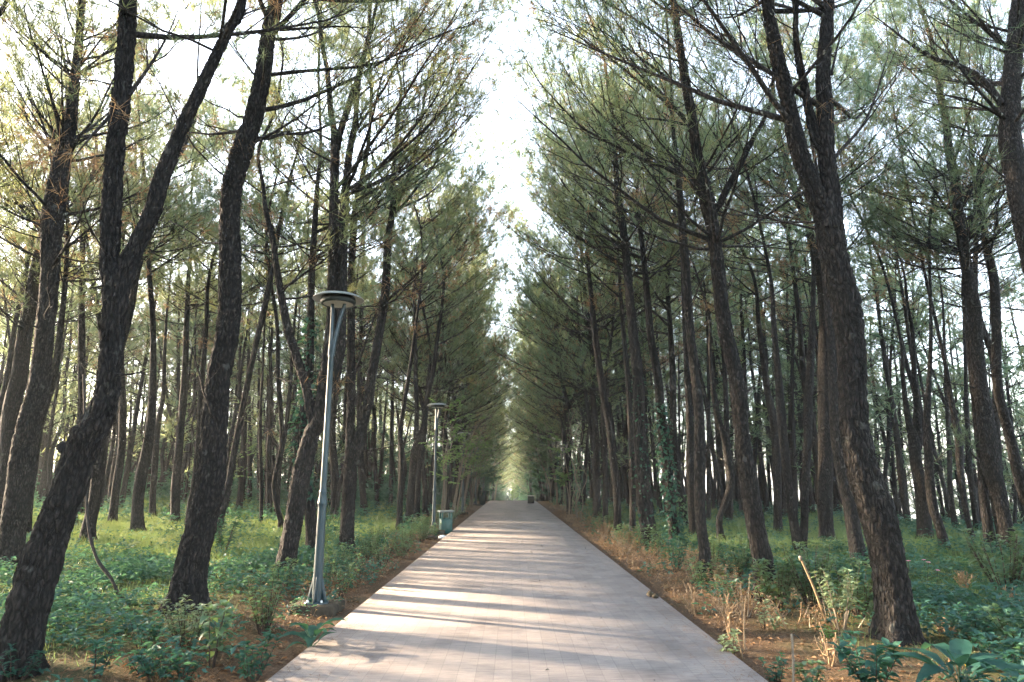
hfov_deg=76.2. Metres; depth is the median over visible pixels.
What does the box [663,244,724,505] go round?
pine tree
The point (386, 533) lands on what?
leafy shrub
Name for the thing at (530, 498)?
trash bin
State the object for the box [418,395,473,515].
broadleaf sapling
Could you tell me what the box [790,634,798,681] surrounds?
short stick
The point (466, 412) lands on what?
pine tree
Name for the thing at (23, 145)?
pine tree
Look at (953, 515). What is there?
pine tree
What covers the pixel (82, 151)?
pine tree
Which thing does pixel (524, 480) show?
broadleaf sapling
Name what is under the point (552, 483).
pine tree
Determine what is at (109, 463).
pine tree
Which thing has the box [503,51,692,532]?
pine tree
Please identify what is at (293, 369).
pine tree
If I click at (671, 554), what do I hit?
leafy shrub
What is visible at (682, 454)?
pine tree
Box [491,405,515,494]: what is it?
pine tree
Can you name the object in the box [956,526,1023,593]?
leafy shrub
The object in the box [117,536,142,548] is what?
broad leaved plant
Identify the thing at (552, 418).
pine tree
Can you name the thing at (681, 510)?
ivy
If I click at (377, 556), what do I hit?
leafy shrub
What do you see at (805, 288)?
pine tree
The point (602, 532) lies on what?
leafy shrub
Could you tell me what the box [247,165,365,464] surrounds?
pine tree
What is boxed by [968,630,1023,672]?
leafy shrub
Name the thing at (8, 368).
pine tree
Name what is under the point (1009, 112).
pine tree
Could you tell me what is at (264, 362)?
pine tree
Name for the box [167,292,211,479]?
pine tree
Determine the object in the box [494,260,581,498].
pine tree
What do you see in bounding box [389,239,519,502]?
pine tree
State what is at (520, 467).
pine tree
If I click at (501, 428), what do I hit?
pine tree
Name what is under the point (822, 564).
leafy shrub
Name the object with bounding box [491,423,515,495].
pine tree
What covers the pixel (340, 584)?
leafy shrub
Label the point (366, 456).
pine tree
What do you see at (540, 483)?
pine tree
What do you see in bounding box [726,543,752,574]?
leafy shrub
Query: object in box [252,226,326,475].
pine tree
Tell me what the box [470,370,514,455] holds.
pine tree
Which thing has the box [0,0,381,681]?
pine tree
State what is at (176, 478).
pine tree
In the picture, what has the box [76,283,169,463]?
pine tree
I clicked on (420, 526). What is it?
leafy shrub
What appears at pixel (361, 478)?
pine tree
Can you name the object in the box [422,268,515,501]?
pine tree
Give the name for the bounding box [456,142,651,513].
pine tree
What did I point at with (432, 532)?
leafy shrub
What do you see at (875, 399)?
pine tree
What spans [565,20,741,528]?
pine tree
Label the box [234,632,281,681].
leafy shrub
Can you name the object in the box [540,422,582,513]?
broadleaf sapling
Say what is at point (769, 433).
pine tree
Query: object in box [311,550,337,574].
leafy shrub
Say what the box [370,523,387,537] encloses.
leafy shrub
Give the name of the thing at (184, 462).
pine tree
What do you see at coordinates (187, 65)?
sky
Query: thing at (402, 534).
leafy shrub
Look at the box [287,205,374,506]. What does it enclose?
pine tree
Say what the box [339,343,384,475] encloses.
pine tree
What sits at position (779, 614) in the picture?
dry stalk
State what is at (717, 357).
pine tree
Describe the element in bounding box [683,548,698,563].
leafy shrub
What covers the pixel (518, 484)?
pine tree
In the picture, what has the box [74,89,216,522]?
pine tree
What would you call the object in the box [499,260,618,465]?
pine tree
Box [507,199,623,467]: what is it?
pine tree
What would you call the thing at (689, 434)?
pine tree
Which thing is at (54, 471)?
pine tree
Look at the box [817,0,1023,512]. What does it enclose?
pine tree
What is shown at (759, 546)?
pine tree
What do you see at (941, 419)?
pine tree
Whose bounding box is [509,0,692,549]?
pine tree
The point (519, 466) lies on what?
pine tree
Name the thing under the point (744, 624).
dry stalk
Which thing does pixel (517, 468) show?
pine tree
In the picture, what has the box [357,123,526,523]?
pine tree
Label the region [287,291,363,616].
street lamp
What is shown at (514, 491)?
broadleaf sapling
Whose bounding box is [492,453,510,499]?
broadleaf sapling
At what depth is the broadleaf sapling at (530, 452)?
63.94 m
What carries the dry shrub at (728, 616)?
on the ground at (807, 653)
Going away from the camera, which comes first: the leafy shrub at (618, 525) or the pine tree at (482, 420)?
the leafy shrub at (618, 525)
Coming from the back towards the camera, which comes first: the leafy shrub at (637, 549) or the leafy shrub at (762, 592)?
the leafy shrub at (637, 549)
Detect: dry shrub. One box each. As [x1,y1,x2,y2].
[676,581,702,614]
[713,590,743,636]
[813,622,843,666]
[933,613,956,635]
[953,570,976,587]
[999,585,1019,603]
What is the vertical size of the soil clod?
0.097 m
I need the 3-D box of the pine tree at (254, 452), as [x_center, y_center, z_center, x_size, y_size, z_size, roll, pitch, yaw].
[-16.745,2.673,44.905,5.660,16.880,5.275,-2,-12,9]
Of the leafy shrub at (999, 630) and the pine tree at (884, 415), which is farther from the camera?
the pine tree at (884, 415)
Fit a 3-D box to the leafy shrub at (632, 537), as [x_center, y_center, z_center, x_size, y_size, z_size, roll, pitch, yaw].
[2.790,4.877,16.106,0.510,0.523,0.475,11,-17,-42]
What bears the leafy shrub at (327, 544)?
on the ground at (807, 653)
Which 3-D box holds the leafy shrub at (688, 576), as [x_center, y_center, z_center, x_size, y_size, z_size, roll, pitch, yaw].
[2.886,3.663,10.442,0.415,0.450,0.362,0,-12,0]
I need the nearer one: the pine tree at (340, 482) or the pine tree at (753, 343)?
the pine tree at (340, 482)
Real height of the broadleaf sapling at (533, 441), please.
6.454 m
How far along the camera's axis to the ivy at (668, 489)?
16.64 m
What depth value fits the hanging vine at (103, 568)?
8.73 m
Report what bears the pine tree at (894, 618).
on the ground at (807, 653)
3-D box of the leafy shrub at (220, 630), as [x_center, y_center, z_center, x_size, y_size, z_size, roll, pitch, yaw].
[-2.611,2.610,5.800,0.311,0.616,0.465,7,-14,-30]
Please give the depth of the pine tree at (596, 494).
27.76 m
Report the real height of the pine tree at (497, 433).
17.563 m
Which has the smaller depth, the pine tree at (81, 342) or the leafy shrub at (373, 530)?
the leafy shrub at (373, 530)
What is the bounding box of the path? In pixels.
[266,500,767,681]
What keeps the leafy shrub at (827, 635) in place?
on the ground at (807, 653)
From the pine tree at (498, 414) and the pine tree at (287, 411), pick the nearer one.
the pine tree at (287, 411)
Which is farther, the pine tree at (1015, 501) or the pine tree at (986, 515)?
the pine tree at (1015, 501)
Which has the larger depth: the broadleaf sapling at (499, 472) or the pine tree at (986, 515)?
the broadleaf sapling at (499, 472)
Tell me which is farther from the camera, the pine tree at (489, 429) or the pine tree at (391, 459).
the pine tree at (489, 429)
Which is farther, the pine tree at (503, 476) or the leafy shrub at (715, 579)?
the pine tree at (503, 476)
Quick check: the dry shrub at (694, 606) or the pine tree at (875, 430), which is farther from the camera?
the pine tree at (875, 430)
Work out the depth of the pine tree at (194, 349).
33.91 m
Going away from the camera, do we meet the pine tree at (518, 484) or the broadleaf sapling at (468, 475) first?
the broadleaf sapling at (468, 475)
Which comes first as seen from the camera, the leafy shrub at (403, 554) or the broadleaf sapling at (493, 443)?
the leafy shrub at (403, 554)
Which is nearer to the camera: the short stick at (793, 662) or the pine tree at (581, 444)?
the short stick at (793, 662)
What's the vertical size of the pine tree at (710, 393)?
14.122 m
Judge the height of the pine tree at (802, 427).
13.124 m
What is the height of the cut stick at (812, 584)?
0.781 m
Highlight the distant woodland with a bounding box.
[0,139,1023,527]
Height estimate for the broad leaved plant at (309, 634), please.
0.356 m
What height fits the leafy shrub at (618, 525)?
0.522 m
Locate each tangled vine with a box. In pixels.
[557,447,572,511]
[566,389,586,517]
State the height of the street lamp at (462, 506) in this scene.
4.448 m
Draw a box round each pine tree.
[0,0,163,229]
[0,0,178,532]
[0,0,220,565]
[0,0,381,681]
[0,38,180,524]
[0,50,106,446]
[0,61,97,417]
[0,70,139,519]
[0,79,82,236]
[0,92,89,383]
[0,159,92,377]
[0,243,76,383]
[15,60,209,516]
[29,283,95,420]
[42,229,100,502]
[48,85,201,511]
[52,322,98,479]
[56,0,252,543]
[66,209,175,503]
[68,231,158,442]
[69,19,219,534]
[71,191,190,505]
[73,286,161,464]
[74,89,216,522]
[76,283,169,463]
[101,0,502,615]
[125,296,189,473]
[126,135,218,516]
[127,60,310,528]
[127,288,182,475]
[129,259,206,496]
[134,0,515,574]
[134,93,264,523]
[135,213,248,507]
[138,75,294,527]
[140,255,206,496]
[146,236,216,502]
[161,250,235,459]
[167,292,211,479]
[173,5,377,537]
[176,38,365,531]
[196,179,305,513]
[197,291,274,386]
[201,337,260,470]
[202,207,299,509]
[207,0,480,555]
[214,134,304,523]
[219,0,546,552]
[234,302,306,500]
[244,152,371,514]
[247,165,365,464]
[250,318,292,429]
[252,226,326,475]
[263,275,322,503]
[263,337,316,464]
[273,315,319,491]
[281,273,357,468]
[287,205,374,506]
[299,186,387,515]
[300,165,418,519]
[316,167,462,515]
[316,260,397,512]
[328,256,386,468]
[336,375,356,456]
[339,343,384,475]
[344,299,389,494]
[345,216,457,506]
[346,155,503,517]
[346,279,390,471]
[351,81,512,528]
[355,132,520,518]
[355,262,474,505]
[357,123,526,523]
[369,345,402,489]
[370,174,527,515]
[377,354,426,497]
[383,208,525,508]
[386,235,531,502]
[387,181,514,475]
[388,390,420,450]
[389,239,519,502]
[405,199,527,512]
[407,363,454,478]
[408,339,510,500]
[419,320,504,474]
[420,270,516,501]
[422,211,532,502]
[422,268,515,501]
[427,297,519,441]
[448,376,510,448]
[450,332,517,500]
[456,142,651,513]
[467,333,507,498]
[469,327,526,499]
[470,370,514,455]
[475,54,708,519]
[482,0,890,602]
[485,67,667,534]
[486,7,775,540]
[486,358,520,499]
[487,400,512,484]
[487,413,515,499]
[491,396,513,499]
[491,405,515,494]
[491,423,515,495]
[491,444,512,487]
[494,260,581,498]
[494,283,551,500]
[496,225,619,506]
[497,460,509,497]
[498,292,613,499]
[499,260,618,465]
[499,305,558,500]
[499,316,580,458]
[499,431,513,483]
[500,2,722,540]
[500,336,558,452]
[502,335,577,498]
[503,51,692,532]
[504,354,577,482]
[504,385,535,494]
[505,298,582,502]
[505,327,573,500]
[506,111,710,522]
[506,427,533,494]
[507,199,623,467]
[507,264,619,504]
[507,363,560,500]
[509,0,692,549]
[509,451,524,479]
[511,268,589,509]
[511,424,574,488]
[511,430,531,492]
[511,474,524,497]
[514,422,580,462]
[516,283,623,469]
[518,429,563,500]
[523,0,767,582]
[524,57,772,536]
[526,267,623,506]
[528,0,935,646]
[548,0,914,553]
[548,125,767,519]
[561,255,631,476]
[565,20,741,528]
[566,316,625,502]
[568,53,786,521]
[568,226,662,509]
[569,0,848,532]
[574,239,674,510]
[603,196,704,517]
[611,0,973,565]
[612,165,759,515]
[644,255,742,494]
[646,303,684,435]
[648,279,676,422]
[648,320,701,500]
[654,237,720,509]
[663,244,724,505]
[667,368,710,427]
[675,277,746,511]
[678,311,739,501]
[696,252,776,494]
[698,15,910,541]
[700,117,815,516]
[700,216,806,462]
[705,297,771,504]
[719,11,885,523]
[730,194,818,493]
[730,254,798,474]
[742,167,893,462]
[752,285,818,513]
[766,19,1004,541]
[770,268,878,505]
[785,285,887,479]
[811,21,1023,549]
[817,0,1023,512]
[832,0,997,542]
[835,0,1023,550]
[837,0,1023,549]
[846,144,960,468]
[852,0,1023,476]
[853,104,1010,528]
[853,250,928,499]
[856,0,1023,314]
[864,268,940,502]
[866,366,886,433]
[867,347,904,489]
[870,99,1023,529]
[870,368,922,478]
[876,240,1007,521]
[913,239,1023,525]
[932,366,976,511]
[954,380,1023,524]
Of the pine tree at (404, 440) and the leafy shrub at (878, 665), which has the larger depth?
the pine tree at (404, 440)
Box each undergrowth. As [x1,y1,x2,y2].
[0,463,1023,681]
[207,500,868,636]
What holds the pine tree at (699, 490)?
on the ground at (807, 653)
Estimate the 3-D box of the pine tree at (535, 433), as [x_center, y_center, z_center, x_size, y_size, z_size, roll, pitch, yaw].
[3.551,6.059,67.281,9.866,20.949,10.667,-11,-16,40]
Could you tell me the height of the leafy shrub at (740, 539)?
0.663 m
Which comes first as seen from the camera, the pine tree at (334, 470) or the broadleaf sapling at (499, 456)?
the pine tree at (334, 470)
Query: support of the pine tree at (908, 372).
on the ground at (807, 653)
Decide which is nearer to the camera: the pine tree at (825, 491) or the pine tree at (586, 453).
the pine tree at (825, 491)
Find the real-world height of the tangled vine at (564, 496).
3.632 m
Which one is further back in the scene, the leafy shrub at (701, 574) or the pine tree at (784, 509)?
the pine tree at (784, 509)
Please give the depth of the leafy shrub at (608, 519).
20.87 m
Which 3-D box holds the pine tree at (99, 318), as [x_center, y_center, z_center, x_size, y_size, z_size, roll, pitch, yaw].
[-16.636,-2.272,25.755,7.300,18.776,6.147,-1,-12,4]
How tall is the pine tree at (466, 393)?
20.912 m
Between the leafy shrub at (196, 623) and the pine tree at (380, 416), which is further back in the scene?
the pine tree at (380, 416)
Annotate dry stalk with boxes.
[737,634,742,658]
[743,596,745,649]
[767,595,787,630]
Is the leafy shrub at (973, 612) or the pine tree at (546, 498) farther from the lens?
the pine tree at (546, 498)
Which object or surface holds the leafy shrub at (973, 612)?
on the ground at (807, 653)
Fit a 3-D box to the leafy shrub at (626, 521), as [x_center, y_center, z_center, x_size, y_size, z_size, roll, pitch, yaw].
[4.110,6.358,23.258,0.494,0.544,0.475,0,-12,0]
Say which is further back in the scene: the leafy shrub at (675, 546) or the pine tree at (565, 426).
the pine tree at (565, 426)
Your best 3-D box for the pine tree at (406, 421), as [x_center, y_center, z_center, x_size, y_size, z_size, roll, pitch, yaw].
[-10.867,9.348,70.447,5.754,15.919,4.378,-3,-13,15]
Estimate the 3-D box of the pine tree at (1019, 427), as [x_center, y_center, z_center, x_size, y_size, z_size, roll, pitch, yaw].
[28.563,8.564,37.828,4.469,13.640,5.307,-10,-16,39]
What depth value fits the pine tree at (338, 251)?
12.18 m
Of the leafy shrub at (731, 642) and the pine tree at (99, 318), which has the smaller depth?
the leafy shrub at (731, 642)
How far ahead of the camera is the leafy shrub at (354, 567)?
10.15 m
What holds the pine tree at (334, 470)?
on the ground at (807, 653)
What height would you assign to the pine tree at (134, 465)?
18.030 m
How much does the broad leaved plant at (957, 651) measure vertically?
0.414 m
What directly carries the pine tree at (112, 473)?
on the ground at (807, 653)
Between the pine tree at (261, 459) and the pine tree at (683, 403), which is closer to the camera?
the pine tree at (261, 459)
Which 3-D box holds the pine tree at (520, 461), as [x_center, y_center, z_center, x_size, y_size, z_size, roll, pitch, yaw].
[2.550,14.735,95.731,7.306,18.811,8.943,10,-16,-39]
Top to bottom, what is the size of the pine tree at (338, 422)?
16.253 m
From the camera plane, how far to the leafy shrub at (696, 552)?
11.08 m
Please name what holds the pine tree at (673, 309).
on the ground at (807, 653)
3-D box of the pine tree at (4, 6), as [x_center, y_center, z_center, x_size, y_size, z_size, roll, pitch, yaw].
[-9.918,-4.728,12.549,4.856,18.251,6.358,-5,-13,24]
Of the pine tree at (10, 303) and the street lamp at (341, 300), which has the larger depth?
the pine tree at (10, 303)
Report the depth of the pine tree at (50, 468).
35.63 m
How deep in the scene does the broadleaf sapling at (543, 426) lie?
43.12 m
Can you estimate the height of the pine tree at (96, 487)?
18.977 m
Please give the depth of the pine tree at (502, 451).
89.82 m
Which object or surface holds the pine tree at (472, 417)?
on the ground at (807, 653)
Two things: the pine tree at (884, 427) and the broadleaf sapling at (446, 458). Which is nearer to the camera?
the broadleaf sapling at (446, 458)
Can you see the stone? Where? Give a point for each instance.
(433, 537)
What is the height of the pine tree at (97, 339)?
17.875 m
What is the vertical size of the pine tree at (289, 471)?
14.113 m
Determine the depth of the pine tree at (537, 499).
85.81 m
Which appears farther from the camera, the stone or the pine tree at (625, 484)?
the pine tree at (625, 484)
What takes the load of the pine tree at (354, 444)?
on the ground at (807, 653)
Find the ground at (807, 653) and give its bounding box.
[0,500,1023,681]
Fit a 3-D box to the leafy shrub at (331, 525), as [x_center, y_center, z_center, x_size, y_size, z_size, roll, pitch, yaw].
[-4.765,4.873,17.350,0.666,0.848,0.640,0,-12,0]
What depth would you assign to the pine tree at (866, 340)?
34.49 m
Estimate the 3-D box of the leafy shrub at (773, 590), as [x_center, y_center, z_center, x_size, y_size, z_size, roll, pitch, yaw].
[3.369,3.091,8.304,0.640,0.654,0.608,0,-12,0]
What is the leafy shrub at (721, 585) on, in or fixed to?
on the ground at (807, 653)
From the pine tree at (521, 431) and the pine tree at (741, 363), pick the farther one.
the pine tree at (521, 431)
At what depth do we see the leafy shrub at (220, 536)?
14.32 m
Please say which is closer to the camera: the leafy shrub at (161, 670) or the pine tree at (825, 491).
the leafy shrub at (161, 670)
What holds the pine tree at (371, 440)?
on the ground at (807, 653)
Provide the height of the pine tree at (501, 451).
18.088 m
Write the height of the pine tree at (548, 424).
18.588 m
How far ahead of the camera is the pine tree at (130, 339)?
38.81 m
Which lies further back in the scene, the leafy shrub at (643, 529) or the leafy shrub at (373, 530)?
the leafy shrub at (373, 530)
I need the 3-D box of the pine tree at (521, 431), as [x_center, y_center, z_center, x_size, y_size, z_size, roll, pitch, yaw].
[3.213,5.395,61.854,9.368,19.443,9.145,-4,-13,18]
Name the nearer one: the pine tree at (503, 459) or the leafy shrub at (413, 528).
the leafy shrub at (413, 528)
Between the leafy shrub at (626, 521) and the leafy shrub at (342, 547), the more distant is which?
the leafy shrub at (626, 521)
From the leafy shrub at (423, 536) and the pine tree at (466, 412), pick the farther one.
the pine tree at (466, 412)
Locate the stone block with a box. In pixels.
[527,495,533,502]
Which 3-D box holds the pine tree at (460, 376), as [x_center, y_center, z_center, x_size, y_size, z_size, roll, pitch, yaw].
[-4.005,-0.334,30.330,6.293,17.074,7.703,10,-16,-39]
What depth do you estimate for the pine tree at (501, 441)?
71.06 m
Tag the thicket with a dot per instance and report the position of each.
(491, 478)
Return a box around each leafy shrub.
[0,643,49,681]
[81,629,123,678]
[122,612,163,650]
[124,646,168,673]
[130,643,181,681]
[153,594,211,648]
[166,646,208,681]
[198,600,236,667]
[214,514,242,549]
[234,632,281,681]
[242,572,288,635]
[269,557,299,587]
[289,598,303,613]
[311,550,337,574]
[324,542,348,573]
[325,508,340,535]
[325,553,366,588]
[329,565,352,598]
[331,543,358,562]
[357,535,381,559]
[364,534,379,555]
[369,524,391,545]
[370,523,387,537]
[371,536,396,566]
[392,541,412,558]
[398,523,416,544]
[400,528,415,551]
[417,522,424,531]
[417,524,428,541]
[418,514,431,526]
[424,521,441,532]
[425,525,438,534]
[595,522,610,536]
[603,511,612,528]
[609,528,624,545]
[610,523,629,537]
[611,529,633,548]
[615,527,636,546]
[615,535,634,555]
[621,512,629,523]
[631,543,645,556]
[635,554,662,573]
[637,526,658,545]
[640,541,660,557]
[647,524,662,555]
[663,536,682,556]
[663,536,688,571]
[678,555,704,582]
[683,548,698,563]
[684,549,697,572]
[685,556,716,589]
[706,559,737,588]
[707,529,723,570]
[714,574,737,595]
[717,542,752,576]
[718,627,742,655]
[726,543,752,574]
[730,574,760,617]
[738,529,750,560]
[749,557,799,608]
[753,593,771,630]
[754,577,774,602]
[758,652,787,681]
[778,541,836,609]
[787,659,826,681]
[807,568,858,629]
[820,626,837,638]
[826,630,909,681]
[828,557,873,617]
[950,604,997,640]
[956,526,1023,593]
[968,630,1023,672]
[980,603,1023,637]
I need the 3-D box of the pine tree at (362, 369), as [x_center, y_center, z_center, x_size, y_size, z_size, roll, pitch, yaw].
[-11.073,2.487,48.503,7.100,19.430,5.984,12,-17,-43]
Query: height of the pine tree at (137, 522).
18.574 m
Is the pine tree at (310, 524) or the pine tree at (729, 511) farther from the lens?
the pine tree at (729, 511)
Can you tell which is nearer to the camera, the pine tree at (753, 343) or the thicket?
the pine tree at (753, 343)
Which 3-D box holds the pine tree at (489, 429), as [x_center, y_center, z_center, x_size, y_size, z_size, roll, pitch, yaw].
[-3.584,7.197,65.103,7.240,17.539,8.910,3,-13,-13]
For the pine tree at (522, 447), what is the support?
on the ground at (807, 653)
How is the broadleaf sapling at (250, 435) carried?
on the ground at (807, 653)
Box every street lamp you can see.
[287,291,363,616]
[427,403,447,533]
[457,432,470,514]
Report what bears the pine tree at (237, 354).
on the ground at (807, 653)
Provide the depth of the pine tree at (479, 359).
45.64 m
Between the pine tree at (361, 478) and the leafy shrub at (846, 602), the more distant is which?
the pine tree at (361, 478)
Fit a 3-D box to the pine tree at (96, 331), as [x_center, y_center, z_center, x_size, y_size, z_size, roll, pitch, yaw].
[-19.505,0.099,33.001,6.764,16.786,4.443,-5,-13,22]
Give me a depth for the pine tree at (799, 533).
15.88 m
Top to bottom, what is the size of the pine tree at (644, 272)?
16.371 m
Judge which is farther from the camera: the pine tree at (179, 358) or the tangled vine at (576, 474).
the pine tree at (179, 358)
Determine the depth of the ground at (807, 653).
7.39 m
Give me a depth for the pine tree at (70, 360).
44.57 m
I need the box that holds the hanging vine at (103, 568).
[83,374,155,604]
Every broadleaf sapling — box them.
[229,434,257,478]
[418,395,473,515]
[450,413,492,518]
[453,403,504,507]
[468,431,502,498]
[479,424,501,494]
[489,437,511,494]
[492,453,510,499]
[508,433,535,500]
[509,479,519,499]
[511,459,529,497]
[519,436,542,490]
[524,422,557,502]
[528,411,562,507]
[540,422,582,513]
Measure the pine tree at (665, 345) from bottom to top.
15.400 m
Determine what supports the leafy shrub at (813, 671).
on the ground at (807, 653)
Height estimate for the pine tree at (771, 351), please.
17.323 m
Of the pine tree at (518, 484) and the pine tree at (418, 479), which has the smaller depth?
the pine tree at (418, 479)
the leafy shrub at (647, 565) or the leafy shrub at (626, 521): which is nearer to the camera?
the leafy shrub at (647, 565)
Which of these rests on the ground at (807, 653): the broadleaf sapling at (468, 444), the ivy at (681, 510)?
the broadleaf sapling at (468, 444)
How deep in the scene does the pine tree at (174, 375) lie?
47.61 m
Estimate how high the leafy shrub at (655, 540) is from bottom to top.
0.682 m
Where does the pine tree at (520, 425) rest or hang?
on the ground at (807, 653)
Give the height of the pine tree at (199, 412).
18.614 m
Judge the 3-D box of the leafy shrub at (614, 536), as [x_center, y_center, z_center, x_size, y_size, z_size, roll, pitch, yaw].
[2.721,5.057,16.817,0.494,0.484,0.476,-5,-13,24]
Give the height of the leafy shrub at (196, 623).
0.507 m
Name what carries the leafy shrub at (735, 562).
on the ground at (807, 653)
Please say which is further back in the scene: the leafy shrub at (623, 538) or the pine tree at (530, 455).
the pine tree at (530, 455)
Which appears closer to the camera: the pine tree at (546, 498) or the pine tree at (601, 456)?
the pine tree at (601, 456)
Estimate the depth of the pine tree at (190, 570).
8.78 m
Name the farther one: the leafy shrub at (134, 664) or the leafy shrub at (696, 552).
the leafy shrub at (696, 552)
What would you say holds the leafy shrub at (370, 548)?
on the ground at (807, 653)
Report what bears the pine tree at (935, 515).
on the ground at (807, 653)
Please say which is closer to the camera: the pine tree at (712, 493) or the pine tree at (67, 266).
the pine tree at (67, 266)
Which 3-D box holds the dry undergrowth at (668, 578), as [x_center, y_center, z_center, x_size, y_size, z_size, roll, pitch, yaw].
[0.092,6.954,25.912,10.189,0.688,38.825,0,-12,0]
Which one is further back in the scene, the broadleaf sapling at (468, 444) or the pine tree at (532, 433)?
the pine tree at (532, 433)
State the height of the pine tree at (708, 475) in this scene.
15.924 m
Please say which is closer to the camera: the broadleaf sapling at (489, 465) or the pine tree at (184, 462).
the pine tree at (184, 462)
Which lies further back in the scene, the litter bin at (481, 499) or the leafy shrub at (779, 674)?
the litter bin at (481, 499)
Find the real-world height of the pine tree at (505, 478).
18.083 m
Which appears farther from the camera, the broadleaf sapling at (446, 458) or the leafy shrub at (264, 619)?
the broadleaf sapling at (446, 458)
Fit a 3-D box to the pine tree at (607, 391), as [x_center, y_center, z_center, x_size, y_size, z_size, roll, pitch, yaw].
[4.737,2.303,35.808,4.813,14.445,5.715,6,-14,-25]
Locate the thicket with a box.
[54,415,653,499]
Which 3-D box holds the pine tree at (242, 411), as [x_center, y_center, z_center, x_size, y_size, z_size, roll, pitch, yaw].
[-7.022,-2.506,19.127,6.005,16.672,5.136,3,-13,-14]
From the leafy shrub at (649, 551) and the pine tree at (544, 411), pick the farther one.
the pine tree at (544, 411)
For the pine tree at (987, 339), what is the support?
on the ground at (807, 653)
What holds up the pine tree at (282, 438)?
on the ground at (807, 653)
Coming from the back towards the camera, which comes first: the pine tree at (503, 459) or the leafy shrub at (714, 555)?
the pine tree at (503, 459)
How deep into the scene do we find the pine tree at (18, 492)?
13.55 m
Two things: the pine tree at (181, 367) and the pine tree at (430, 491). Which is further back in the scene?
the pine tree at (181, 367)
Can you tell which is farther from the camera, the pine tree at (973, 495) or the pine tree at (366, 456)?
the pine tree at (366, 456)
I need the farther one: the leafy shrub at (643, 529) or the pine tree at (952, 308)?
the pine tree at (952, 308)
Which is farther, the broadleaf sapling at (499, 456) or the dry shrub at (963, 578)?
the broadleaf sapling at (499, 456)
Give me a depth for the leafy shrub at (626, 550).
14.73 m
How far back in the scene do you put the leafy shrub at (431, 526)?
20.50 m
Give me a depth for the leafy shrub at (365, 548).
13.59 m
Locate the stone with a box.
[426,535,437,539]
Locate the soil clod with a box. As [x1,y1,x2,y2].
[646,590,653,596]
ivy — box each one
[285,316,320,502]
[629,376,658,527]
[651,402,687,541]
[676,494,688,527]
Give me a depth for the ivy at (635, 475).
16.09 m
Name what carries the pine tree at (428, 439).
on the ground at (807, 653)
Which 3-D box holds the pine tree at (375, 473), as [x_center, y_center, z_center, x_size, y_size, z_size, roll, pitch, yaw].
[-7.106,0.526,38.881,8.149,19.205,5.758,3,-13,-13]
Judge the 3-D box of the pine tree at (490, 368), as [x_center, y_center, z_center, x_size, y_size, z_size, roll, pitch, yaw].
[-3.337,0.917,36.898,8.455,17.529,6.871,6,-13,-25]
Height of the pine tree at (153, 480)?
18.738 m
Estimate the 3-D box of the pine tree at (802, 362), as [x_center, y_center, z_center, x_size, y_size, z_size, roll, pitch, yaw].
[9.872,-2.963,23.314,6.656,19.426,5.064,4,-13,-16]
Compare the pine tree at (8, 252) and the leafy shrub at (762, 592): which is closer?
the leafy shrub at (762, 592)
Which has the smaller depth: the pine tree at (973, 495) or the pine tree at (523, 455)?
the pine tree at (973, 495)
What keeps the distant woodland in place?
on the ground at (807, 653)
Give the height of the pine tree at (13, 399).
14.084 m
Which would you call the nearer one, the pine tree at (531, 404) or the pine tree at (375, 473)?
the pine tree at (375, 473)
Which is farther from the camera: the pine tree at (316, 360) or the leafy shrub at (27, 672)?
the pine tree at (316, 360)
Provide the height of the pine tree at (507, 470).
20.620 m
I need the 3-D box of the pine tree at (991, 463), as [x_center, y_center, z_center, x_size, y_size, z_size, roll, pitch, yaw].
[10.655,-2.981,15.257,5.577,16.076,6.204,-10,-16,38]
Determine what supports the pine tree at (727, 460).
on the ground at (807, 653)
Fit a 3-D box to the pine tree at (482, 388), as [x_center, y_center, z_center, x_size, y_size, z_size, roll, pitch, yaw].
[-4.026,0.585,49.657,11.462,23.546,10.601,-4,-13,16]
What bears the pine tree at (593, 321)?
on the ground at (807, 653)
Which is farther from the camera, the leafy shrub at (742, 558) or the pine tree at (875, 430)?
the pine tree at (875, 430)
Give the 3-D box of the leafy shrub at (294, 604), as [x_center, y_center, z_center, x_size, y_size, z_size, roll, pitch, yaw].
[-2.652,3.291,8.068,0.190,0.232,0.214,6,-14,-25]
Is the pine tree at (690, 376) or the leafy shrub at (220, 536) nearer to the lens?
the leafy shrub at (220, 536)
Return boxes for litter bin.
[438,510,454,533]
[478,491,485,504]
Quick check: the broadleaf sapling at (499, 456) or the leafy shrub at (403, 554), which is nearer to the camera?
the leafy shrub at (403, 554)
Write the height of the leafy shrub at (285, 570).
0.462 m
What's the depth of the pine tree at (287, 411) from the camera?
29.05 m
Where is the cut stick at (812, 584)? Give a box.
[798,556,826,622]
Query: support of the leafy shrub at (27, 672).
on the ground at (807, 653)
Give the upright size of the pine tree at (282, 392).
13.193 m
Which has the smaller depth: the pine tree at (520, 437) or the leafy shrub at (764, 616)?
the leafy shrub at (764, 616)
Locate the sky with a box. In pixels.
[0,0,1023,487]
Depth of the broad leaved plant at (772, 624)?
7.25 m
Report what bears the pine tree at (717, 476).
on the ground at (807, 653)
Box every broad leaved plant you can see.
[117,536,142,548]
[278,618,347,648]
[759,615,786,629]
[887,638,1023,681]

